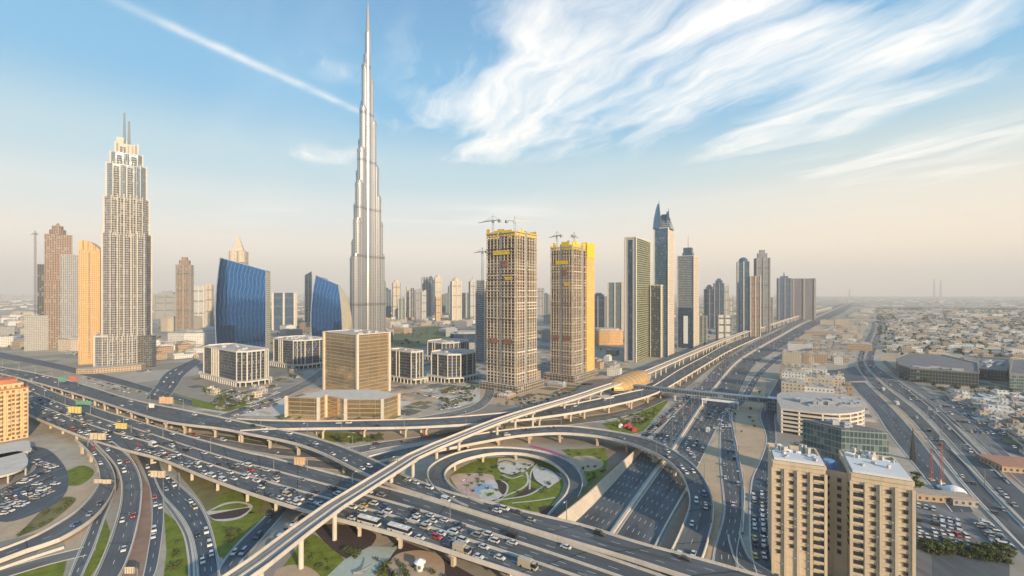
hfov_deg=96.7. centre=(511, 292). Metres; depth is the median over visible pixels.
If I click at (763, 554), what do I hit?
car
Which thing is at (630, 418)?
sand circle
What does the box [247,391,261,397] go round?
building
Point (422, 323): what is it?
building
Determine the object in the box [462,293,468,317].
distant tower
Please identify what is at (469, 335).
hall
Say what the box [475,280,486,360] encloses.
dark tower
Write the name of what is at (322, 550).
lawn
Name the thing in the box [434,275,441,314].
distant tower
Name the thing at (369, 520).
bus
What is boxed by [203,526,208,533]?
car
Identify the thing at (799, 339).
building
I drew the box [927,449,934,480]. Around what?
red mast
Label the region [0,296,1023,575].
ground
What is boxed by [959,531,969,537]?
car
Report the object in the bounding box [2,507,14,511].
car
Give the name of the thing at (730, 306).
distant tower
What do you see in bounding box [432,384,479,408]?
plaza
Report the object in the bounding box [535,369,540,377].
building
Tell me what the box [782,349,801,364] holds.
building
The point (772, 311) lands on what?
distant tower
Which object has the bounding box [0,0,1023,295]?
sky
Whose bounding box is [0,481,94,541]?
sand plot
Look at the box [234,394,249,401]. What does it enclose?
building
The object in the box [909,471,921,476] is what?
tree
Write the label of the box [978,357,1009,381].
building
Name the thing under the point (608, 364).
building
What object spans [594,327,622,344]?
hall
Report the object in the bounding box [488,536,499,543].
car
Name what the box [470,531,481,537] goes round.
car
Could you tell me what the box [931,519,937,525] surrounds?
car
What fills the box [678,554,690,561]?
car
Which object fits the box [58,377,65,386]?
sign gantry
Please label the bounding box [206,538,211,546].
car
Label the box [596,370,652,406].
metro station
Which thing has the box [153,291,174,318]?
distant tower
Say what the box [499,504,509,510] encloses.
car
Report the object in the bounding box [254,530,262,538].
car
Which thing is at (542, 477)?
paved bed
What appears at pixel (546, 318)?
building
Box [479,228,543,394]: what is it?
unfinished concrete tower
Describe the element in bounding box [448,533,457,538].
car
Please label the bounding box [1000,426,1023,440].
shed
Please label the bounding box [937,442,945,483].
red mast
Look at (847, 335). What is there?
building
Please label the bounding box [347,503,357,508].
car
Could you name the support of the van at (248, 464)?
on the flyover at (550, 556)
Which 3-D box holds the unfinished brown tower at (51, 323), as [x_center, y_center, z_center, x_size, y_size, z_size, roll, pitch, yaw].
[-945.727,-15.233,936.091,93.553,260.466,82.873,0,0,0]
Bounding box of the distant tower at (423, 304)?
[421,290,425,318]
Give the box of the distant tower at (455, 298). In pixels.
[450,277,461,319]
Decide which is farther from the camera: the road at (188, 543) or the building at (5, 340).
the building at (5, 340)
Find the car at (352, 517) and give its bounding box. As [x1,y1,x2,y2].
[347,515,356,519]
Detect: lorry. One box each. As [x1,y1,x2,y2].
[452,540,470,554]
[517,555,537,571]
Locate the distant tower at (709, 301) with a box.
[704,285,714,327]
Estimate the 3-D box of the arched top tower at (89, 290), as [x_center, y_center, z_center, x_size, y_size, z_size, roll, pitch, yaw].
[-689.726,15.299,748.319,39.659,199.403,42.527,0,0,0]
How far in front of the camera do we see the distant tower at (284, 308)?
1404.88 m
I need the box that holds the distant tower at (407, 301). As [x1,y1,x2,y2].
[406,286,409,316]
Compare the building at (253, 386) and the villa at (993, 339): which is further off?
the villa at (993, 339)
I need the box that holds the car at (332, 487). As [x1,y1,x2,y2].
[328,485,336,489]
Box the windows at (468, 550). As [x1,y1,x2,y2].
[464,546,470,552]
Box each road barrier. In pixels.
[0,546,63,569]
[611,324,800,532]
[655,488,686,545]
[732,416,744,531]
[892,379,1009,483]
[933,449,1023,549]
[951,449,1023,524]
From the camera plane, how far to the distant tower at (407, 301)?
2001.84 m
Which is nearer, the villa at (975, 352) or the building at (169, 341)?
the villa at (975, 352)
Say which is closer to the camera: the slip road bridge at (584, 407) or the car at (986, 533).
the car at (986, 533)
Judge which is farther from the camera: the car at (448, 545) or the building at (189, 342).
the building at (189, 342)
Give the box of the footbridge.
[633,384,767,410]
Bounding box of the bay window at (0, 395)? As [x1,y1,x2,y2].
[0,395,1,437]
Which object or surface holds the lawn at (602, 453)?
on the ground at (64, 446)
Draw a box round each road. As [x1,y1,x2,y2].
[0,352,191,405]
[0,547,85,575]
[68,485,116,575]
[133,417,463,457]
[136,455,163,575]
[146,359,200,399]
[154,469,219,575]
[164,501,194,575]
[217,370,321,417]
[218,506,288,573]
[271,456,395,470]
[280,513,307,532]
[348,390,494,432]
[464,346,743,429]
[576,304,844,551]
[608,304,852,565]
[639,387,698,437]
[712,353,781,567]
[727,534,770,574]
[749,376,780,575]
[827,366,866,381]
[851,382,974,511]
[857,317,1023,546]
[865,317,1023,520]
[882,360,1023,485]
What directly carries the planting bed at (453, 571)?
on the ground at (64, 446)
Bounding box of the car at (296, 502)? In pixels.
[291,499,300,505]
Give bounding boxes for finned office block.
[200,343,272,386]
[269,335,321,368]
[391,348,427,384]
[424,338,468,359]
[426,348,480,382]
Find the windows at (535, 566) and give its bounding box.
[531,562,537,568]
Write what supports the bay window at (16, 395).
in the orange lit flats
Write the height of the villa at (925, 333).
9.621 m
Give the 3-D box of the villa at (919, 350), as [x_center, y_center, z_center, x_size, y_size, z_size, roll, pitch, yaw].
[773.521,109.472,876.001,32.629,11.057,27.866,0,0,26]
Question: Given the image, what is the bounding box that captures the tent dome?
[941,485,966,492]
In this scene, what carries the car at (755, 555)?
on the road at (759, 478)
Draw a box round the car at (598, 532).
[593,529,605,536]
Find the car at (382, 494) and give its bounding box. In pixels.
[376,492,385,496]
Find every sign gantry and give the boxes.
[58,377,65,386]
[68,406,80,420]
[69,376,78,385]
[76,400,93,408]
[87,433,105,446]
[94,479,115,490]
[115,423,131,432]
[124,567,138,575]
[150,471,179,489]
[159,397,173,407]
[294,457,307,470]
[701,398,738,409]
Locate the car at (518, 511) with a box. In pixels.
[512,509,522,514]
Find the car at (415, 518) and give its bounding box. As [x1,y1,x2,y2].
[409,516,419,521]
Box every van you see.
[207,472,215,477]
[218,475,226,481]
[244,462,251,466]
[282,490,291,496]
[441,494,450,501]
[505,530,517,538]
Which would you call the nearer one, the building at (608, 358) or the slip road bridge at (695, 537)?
the slip road bridge at (695, 537)
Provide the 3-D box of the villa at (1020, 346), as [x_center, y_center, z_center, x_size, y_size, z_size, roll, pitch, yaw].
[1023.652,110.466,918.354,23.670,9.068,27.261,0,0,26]
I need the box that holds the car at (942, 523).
[939,520,945,527]
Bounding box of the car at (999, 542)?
[991,540,1006,544]
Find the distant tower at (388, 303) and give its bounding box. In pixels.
[386,290,390,317]
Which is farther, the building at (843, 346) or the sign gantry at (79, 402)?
the building at (843, 346)
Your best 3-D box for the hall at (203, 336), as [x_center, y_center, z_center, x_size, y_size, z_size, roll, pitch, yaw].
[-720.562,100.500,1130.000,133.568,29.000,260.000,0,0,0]
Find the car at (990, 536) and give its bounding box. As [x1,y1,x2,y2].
[987,534,998,538]
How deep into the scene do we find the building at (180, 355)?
798.81 m
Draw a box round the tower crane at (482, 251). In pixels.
[475,247,486,281]
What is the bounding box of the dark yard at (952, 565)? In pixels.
[932,552,1009,575]
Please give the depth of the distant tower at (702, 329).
1051.43 m
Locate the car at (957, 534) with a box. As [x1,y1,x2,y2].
[951,531,961,536]
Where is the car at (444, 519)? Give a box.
[440,517,448,521]
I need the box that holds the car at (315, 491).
[311,489,319,493]
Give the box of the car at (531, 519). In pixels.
[527,516,535,521]
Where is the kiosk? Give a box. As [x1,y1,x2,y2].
[414,558,425,571]
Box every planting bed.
[209,508,249,518]
[315,524,375,558]
[377,541,473,575]
[496,480,505,493]
[538,505,553,514]
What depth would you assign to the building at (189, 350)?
838.97 m
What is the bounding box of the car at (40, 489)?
[35,487,46,490]
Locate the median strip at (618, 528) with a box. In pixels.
[598,304,846,552]
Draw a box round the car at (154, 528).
[151,524,156,532]
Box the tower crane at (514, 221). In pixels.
[505,216,534,236]
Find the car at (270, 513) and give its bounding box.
[266,510,273,517]
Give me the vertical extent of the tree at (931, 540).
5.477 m
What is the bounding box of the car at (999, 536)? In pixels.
[993,533,1008,539]
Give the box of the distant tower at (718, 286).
[713,278,724,325]
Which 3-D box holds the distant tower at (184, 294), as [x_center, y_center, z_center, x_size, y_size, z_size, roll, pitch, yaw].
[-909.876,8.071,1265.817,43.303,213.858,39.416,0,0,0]
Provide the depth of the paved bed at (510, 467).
302.96 m
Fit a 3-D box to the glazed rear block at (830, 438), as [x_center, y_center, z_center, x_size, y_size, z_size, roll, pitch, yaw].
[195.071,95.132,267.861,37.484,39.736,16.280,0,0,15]
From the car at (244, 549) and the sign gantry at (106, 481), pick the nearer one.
the car at (244, 549)
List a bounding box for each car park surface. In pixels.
[0,447,68,521]
[916,488,1009,575]
[926,396,1023,456]
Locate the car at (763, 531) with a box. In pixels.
[760,528,765,535]
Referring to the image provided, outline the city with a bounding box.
[0,297,1023,319]
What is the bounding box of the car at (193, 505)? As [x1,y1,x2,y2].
[191,503,197,509]
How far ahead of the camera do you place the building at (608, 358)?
755.13 m
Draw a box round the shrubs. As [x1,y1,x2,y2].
[16,398,1014,575]
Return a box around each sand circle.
[273,565,319,575]
[388,550,444,575]
[568,456,603,470]
[624,415,643,421]
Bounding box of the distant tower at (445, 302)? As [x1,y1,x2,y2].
[442,293,449,314]
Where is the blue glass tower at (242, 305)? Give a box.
[215,257,269,354]
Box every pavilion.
[914,488,975,503]
[951,498,978,507]
[977,454,1023,472]
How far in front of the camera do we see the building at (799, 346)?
860.18 m
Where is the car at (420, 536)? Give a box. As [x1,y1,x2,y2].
[414,534,424,539]
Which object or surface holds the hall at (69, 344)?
on the ground at (64, 446)
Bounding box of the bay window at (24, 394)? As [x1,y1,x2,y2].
[22,392,26,433]
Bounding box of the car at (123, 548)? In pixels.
[120,545,126,551]
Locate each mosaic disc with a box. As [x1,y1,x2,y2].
[473,484,493,494]
[480,489,495,495]
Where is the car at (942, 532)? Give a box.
[936,529,946,534]
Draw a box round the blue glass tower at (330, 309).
[310,275,351,336]
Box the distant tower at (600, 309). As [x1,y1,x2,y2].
[594,293,606,327]
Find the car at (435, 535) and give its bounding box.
[431,532,442,539]
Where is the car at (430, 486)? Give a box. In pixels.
[425,484,433,489]
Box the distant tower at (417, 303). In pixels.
[414,288,421,317]
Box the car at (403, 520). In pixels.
[397,517,407,523]
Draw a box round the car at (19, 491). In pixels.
[11,489,21,493]
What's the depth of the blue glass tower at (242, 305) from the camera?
822.06 m
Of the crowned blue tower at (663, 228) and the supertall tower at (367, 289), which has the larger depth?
the supertall tower at (367, 289)
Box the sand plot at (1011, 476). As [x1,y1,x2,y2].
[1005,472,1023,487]
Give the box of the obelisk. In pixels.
[909,428,915,460]
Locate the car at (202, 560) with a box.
[200,557,205,563]
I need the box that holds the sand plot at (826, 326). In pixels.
[800,323,867,340]
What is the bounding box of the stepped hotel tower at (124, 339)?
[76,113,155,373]
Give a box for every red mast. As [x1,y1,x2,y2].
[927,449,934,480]
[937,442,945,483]
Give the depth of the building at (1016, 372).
535.74 m
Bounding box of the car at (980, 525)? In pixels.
[975,522,987,527]
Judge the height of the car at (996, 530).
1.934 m
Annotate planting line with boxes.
[498,460,561,488]
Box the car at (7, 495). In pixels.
[1,494,13,498]
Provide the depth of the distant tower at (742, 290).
1234.18 m
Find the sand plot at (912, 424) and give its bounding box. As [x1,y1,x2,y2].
[880,380,928,441]
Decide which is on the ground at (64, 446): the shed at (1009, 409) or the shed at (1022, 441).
the shed at (1022, 441)
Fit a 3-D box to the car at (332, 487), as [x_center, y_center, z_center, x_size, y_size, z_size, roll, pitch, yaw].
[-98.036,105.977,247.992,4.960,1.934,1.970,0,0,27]
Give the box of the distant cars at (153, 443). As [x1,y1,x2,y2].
[0,319,1023,502]
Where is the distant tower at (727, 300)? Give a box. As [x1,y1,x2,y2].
[725,285,728,314]
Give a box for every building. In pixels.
[0,318,14,322]
[0,326,14,334]
[0,335,12,346]
[4,321,20,325]
[8,314,20,316]
[11,340,23,347]
[16,322,22,326]
[18,328,23,333]
[21,311,33,315]
[156,346,173,352]
[156,351,166,359]
[161,340,174,343]
[168,352,195,358]
[174,342,191,348]
[176,340,195,345]
[182,349,195,352]
[189,344,203,348]
[191,348,202,352]
[210,387,219,394]
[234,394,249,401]
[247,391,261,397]
[249,384,256,390]
[253,385,267,393]
[280,325,293,329]
[280,328,302,336]
[289,366,296,372]
[299,322,310,329]
[386,321,398,328]
[388,319,406,322]
[390,327,411,333]
[393,323,408,327]
[414,322,430,325]
[416,320,431,322]
[435,320,449,323]
[438,327,448,331]
[446,327,459,336]
[455,320,471,326]
[469,342,474,348]
[497,390,515,398]
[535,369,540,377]
[540,362,551,368]
[541,328,551,341]
[544,314,551,323]
[547,381,565,387]
[594,359,603,369]
[604,354,611,361]
[604,360,619,367]
[606,348,618,354]
[607,365,621,375]
[780,362,800,379]
[781,377,804,391]
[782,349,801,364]
[782,368,805,382]
[788,341,812,351]
[795,337,812,342]
[801,364,826,373]
[802,351,826,363]
[805,330,842,334]
[805,381,833,392]
[806,373,832,384]
[807,341,824,345]
[809,354,813,363]
[811,346,818,351]
[819,319,833,324]
[820,348,827,357]
[825,334,834,338]
[826,345,830,355]
[829,351,843,357]
[831,347,847,353]
[831,355,847,362]
[832,376,844,385]
[833,340,872,350]
[833,343,847,348]
[833,386,847,394]
[834,319,848,326]
[834,355,842,364]
[834,388,842,393]
[836,326,845,331]
[836,331,844,336]
[837,371,843,376]
[842,333,852,338]
[842,382,852,395]
[849,319,879,321]
[854,315,867,318]
[856,334,862,338]
[862,312,873,315]
[911,319,924,322]
[930,321,946,324]
[978,357,1009,381]
[981,316,996,319]
[996,318,1010,321]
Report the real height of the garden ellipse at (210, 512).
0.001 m
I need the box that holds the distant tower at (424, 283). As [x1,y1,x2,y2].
[422,277,428,312]
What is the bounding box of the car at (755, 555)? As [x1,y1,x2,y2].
[752,551,757,558]
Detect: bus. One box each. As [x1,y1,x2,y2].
[357,513,380,526]
[387,521,411,535]
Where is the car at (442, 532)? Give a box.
[436,530,446,535]
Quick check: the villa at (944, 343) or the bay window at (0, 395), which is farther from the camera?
the villa at (944, 343)
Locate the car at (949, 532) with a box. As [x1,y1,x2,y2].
[944,530,954,535]
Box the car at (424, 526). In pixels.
[419,523,430,529]
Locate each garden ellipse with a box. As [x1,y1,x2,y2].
[207,501,252,520]
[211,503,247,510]
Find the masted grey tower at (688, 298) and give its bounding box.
[677,244,698,348]
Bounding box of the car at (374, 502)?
[368,500,378,505]
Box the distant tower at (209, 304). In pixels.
[204,285,213,324]
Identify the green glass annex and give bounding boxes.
[650,285,662,357]
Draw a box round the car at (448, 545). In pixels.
[444,543,451,548]
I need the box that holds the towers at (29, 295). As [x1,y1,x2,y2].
[0,293,776,298]
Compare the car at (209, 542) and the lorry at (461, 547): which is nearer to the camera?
the lorry at (461, 547)
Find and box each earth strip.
[64,524,95,550]
[122,462,150,575]
[587,445,635,490]
[660,497,688,549]
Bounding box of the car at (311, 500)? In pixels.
[307,498,316,503]
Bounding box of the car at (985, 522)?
[980,520,994,525]
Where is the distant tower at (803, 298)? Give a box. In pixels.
[792,278,815,319]
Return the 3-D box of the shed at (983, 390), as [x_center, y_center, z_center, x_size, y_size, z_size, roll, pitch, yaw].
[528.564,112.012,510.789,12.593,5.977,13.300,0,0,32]
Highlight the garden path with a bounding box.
[486,464,554,502]
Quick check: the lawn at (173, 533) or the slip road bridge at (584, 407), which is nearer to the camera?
the lawn at (173, 533)
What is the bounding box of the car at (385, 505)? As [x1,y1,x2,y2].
[379,503,389,508]
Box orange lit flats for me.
[0,376,28,441]
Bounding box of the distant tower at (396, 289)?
[392,279,400,316]
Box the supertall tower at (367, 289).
[350,1,392,340]
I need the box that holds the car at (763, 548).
[760,545,766,551]
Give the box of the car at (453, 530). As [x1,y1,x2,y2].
[447,527,457,533]
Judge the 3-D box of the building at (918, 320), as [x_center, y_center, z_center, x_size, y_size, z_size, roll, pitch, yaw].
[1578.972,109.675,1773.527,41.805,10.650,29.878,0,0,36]
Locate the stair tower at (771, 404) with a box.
[767,396,776,413]
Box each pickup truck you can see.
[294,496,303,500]
[454,521,465,527]
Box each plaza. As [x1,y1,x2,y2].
[200,398,283,415]
[328,545,397,575]
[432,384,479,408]
[450,473,503,502]
[478,480,501,501]
[480,376,609,405]
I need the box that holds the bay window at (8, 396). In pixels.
[6,394,10,435]
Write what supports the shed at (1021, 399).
on the car park surface at (997, 437)
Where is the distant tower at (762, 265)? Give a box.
[754,250,770,331]
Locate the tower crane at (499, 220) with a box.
[479,216,500,229]
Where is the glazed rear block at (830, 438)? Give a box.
[803,419,888,458]
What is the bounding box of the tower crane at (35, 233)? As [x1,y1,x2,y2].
[30,231,37,294]
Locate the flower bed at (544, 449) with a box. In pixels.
[530,445,566,458]
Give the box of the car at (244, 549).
[238,546,248,554]
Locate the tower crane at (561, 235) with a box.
[549,232,562,249]
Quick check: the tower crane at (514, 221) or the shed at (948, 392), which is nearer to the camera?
the shed at (948, 392)
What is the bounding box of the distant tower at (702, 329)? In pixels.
[699,316,706,342]
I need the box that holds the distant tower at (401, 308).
[398,298,405,319]
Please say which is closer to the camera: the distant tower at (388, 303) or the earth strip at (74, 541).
the earth strip at (74, 541)
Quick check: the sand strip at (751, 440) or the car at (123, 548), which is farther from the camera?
the sand strip at (751, 440)
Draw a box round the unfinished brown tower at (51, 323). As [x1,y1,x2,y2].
[24,223,77,350]
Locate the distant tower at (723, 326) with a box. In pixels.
[716,314,731,342]
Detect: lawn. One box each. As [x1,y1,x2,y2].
[13,560,66,575]
[17,497,75,536]
[67,465,93,485]
[83,519,109,575]
[164,512,187,575]
[172,392,255,411]
[172,466,273,558]
[196,433,267,445]
[210,512,263,556]
[214,488,264,513]
[283,534,343,575]
[318,432,373,441]
[391,326,449,347]
[449,457,563,511]
[562,448,607,484]
[602,400,667,433]
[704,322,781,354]
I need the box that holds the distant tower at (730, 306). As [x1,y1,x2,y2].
[729,297,732,317]
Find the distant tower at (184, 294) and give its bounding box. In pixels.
[175,257,193,330]
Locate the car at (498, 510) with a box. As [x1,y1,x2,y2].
[492,508,501,512]
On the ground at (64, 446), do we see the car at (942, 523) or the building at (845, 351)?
the building at (845, 351)
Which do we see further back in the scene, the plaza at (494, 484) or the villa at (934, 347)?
the villa at (934, 347)
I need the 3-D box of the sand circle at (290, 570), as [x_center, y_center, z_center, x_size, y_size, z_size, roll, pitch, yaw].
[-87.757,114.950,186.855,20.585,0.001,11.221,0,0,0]
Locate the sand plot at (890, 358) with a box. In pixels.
[880,352,896,371]
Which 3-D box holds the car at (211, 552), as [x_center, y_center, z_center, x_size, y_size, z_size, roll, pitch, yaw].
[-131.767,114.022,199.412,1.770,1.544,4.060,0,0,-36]
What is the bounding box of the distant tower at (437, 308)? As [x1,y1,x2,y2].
[435,297,440,320]
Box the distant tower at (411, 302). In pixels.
[410,288,413,316]
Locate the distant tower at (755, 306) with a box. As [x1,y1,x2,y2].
[749,276,760,336]
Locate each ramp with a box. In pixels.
[0,438,115,562]
[93,441,141,575]
[427,446,582,516]
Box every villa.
[883,344,899,349]
[890,336,903,339]
[896,341,909,344]
[897,347,915,353]
[905,340,920,343]
[910,347,924,352]
[914,332,929,335]
[918,340,932,343]
[922,350,937,353]
[926,345,947,351]
[934,349,949,354]
[941,341,951,346]
[944,333,963,336]
[944,345,956,349]
[948,340,961,343]
[950,343,963,348]
[954,338,969,342]
[959,348,977,351]
[967,349,987,354]
[974,343,986,348]
[974,353,994,357]
[984,344,1000,348]
[985,338,1000,341]
[985,342,1002,346]
[989,335,1007,338]
[1000,349,1023,353]
[1003,336,1017,340]
[1004,353,1023,358]
[1012,345,1023,349]
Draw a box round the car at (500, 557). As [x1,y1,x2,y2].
[494,553,505,560]
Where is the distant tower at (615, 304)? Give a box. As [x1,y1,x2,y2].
[607,282,623,330]
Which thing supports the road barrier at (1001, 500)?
on the road at (1009, 522)
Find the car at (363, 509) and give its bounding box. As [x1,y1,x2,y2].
[357,507,366,511]
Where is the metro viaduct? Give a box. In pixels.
[222,307,831,575]
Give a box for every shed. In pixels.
[943,390,959,393]
[946,390,971,399]
[949,395,968,401]
[966,399,987,407]
[967,390,976,396]
[967,397,994,403]
[972,407,990,416]
[973,389,989,393]
[974,394,996,397]
[976,403,1016,413]
[983,412,1010,419]
[983,415,1002,422]
[987,397,1010,401]
[987,405,1009,414]
[988,420,1006,429]
[990,390,1021,397]
[995,399,1011,407]
[999,418,1018,426]
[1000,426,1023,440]
[1004,422,1023,428]
[1006,393,1023,399]
[1007,401,1023,408]
[1008,412,1020,421]
[1010,397,1023,401]
[1013,437,1023,446]
[1015,404,1023,409]
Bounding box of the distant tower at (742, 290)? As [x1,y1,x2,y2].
[736,257,749,334]
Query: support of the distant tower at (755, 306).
on the ground at (64, 446)
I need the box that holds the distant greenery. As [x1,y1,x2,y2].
[8,307,1023,358]
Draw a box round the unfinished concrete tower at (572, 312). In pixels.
[544,240,598,382]
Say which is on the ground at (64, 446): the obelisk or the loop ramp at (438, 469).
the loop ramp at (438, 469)
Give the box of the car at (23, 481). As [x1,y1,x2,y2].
[16,479,28,483]
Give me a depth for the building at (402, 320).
1722.61 m
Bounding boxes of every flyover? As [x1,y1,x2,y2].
[0,367,765,575]
[0,368,665,575]
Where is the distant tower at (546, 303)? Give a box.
[544,293,549,313]
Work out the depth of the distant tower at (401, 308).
1803.40 m
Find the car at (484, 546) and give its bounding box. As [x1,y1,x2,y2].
[478,543,489,549]
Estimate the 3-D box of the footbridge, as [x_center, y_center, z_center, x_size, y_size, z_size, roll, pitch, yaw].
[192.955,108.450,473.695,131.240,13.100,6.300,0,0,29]
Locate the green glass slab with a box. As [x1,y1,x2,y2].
[624,237,650,361]
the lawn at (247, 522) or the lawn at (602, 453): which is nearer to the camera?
the lawn at (247, 522)
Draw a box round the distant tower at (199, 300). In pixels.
[194,285,205,327]
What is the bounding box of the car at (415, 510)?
[410,507,419,512]
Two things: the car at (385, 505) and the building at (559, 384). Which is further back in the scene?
the building at (559, 384)
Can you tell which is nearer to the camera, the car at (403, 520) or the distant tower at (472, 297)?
the car at (403, 520)
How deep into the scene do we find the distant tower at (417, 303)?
2052.65 m
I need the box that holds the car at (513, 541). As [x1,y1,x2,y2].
[507,539,517,544]
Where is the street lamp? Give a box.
[651,436,656,467]
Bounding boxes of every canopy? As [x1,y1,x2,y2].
[0,440,31,457]
[0,451,27,482]
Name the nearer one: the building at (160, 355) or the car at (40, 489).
the car at (40, 489)
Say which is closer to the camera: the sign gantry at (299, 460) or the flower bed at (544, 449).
the sign gantry at (299, 460)
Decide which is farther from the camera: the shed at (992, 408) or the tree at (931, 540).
the shed at (992, 408)
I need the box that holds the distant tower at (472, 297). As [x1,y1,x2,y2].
[469,277,474,318]
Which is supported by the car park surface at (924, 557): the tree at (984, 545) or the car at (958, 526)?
the car at (958, 526)
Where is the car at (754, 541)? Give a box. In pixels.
[751,538,758,546]
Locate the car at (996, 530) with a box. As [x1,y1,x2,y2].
[987,529,1002,534]
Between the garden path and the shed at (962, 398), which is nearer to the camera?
the garden path
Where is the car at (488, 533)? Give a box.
[482,530,492,536]
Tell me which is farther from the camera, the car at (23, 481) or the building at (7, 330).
the building at (7, 330)
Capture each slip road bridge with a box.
[237,319,802,441]
[347,425,713,575]
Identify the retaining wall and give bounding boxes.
[555,448,640,521]
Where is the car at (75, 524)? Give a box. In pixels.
[70,521,81,526]
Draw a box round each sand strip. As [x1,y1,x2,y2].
[697,435,721,558]
[735,378,766,499]
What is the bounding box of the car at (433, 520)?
[428,518,437,522]
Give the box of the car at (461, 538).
[458,535,469,542]
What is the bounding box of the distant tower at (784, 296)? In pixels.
[777,274,791,319]
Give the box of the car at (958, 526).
[955,523,962,530]
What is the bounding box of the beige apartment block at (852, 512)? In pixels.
[767,442,915,575]
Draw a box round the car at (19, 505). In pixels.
[13,503,25,506]
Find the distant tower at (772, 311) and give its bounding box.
[771,297,772,327]
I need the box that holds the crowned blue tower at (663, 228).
[653,204,673,356]
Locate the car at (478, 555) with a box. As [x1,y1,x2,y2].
[473,552,483,558]
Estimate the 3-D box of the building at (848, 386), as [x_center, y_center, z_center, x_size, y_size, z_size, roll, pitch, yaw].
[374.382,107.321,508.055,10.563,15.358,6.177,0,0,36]
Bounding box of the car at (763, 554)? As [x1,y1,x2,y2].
[761,551,766,558]
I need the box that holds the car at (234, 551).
[230,548,238,554]
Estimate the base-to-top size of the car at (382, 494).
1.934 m
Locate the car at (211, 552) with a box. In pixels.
[209,549,213,556]
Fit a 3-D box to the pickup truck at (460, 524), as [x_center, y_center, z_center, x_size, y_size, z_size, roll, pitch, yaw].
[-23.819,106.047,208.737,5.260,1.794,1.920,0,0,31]
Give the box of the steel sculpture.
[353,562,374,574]
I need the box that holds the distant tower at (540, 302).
[537,288,543,315]
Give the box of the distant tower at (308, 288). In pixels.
[305,271,311,321]
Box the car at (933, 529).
[929,527,937,533]
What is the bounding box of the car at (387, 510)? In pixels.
[382,508,391,512]
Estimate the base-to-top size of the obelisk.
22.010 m
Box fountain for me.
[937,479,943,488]
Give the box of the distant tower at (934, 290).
[933,278,935,296]
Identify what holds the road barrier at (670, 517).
on the ground at (64, 446)
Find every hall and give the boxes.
[58,336,77,350]
[161,315,201,331]
[168,327,215,344]
[450,330,474,342]
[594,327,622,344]
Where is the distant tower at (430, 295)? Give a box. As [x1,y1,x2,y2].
[427,276,433,315]
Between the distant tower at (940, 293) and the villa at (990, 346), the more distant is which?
the distant tower at (940, 293)
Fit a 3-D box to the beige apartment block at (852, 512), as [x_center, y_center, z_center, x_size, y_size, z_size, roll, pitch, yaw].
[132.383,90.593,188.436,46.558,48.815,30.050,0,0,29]
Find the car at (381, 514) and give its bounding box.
[377,511,386,517]
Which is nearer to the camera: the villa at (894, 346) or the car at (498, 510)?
the car at (498, 510)
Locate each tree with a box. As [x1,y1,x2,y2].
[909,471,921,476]
[920,540,934,552]
[923,538,935,547]
[934,540,949,550]
[941,541,955,549]
[953,543,963,550]
[956,541,966,548]
[969,542,980,547]
[971,545,982,553]
[976,548,987,555]
[980,542,997,554]
[986,549,999,557]
[991,541,1008,553]
[996,551,1005,561]
[998,543,1017,557]
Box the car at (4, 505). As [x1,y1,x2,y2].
[0,503,10,507]
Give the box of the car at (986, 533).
[983,531,993,535]
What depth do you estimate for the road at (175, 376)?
596.43 m
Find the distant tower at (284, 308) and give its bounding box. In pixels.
[272,293,296,329]
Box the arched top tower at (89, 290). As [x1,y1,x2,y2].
[78,240,100,364]
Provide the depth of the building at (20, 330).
1262.39 m
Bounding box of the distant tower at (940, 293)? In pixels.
[939,280,941,296]
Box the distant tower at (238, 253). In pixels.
[229,236,247,264]
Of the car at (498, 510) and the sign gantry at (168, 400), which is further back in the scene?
the sign gantry at (168, 400)
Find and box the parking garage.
[777,392,865,434]
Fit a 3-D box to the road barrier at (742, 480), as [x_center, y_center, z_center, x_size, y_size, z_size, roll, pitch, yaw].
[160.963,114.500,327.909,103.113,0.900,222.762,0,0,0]
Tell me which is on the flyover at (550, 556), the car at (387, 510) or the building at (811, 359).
the car at (387, 510)
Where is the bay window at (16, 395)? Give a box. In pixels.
[14,392,18,434]
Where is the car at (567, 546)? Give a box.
[560,544,571,549]
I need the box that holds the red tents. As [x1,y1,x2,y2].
[619,423,636,431]
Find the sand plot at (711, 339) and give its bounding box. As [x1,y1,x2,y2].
[691,319,776,360]
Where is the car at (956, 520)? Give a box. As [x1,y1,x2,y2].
[953,518,960,523]
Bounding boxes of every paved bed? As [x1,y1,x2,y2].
[497,458,533,474]
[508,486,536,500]
[533,466,561,487]
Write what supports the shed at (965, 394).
on the car park surface at (997, 437)
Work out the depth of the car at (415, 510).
221.46 m
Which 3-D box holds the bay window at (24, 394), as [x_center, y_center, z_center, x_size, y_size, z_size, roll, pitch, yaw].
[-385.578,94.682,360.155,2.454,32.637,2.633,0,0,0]
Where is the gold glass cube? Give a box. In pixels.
[284,329,400,419]

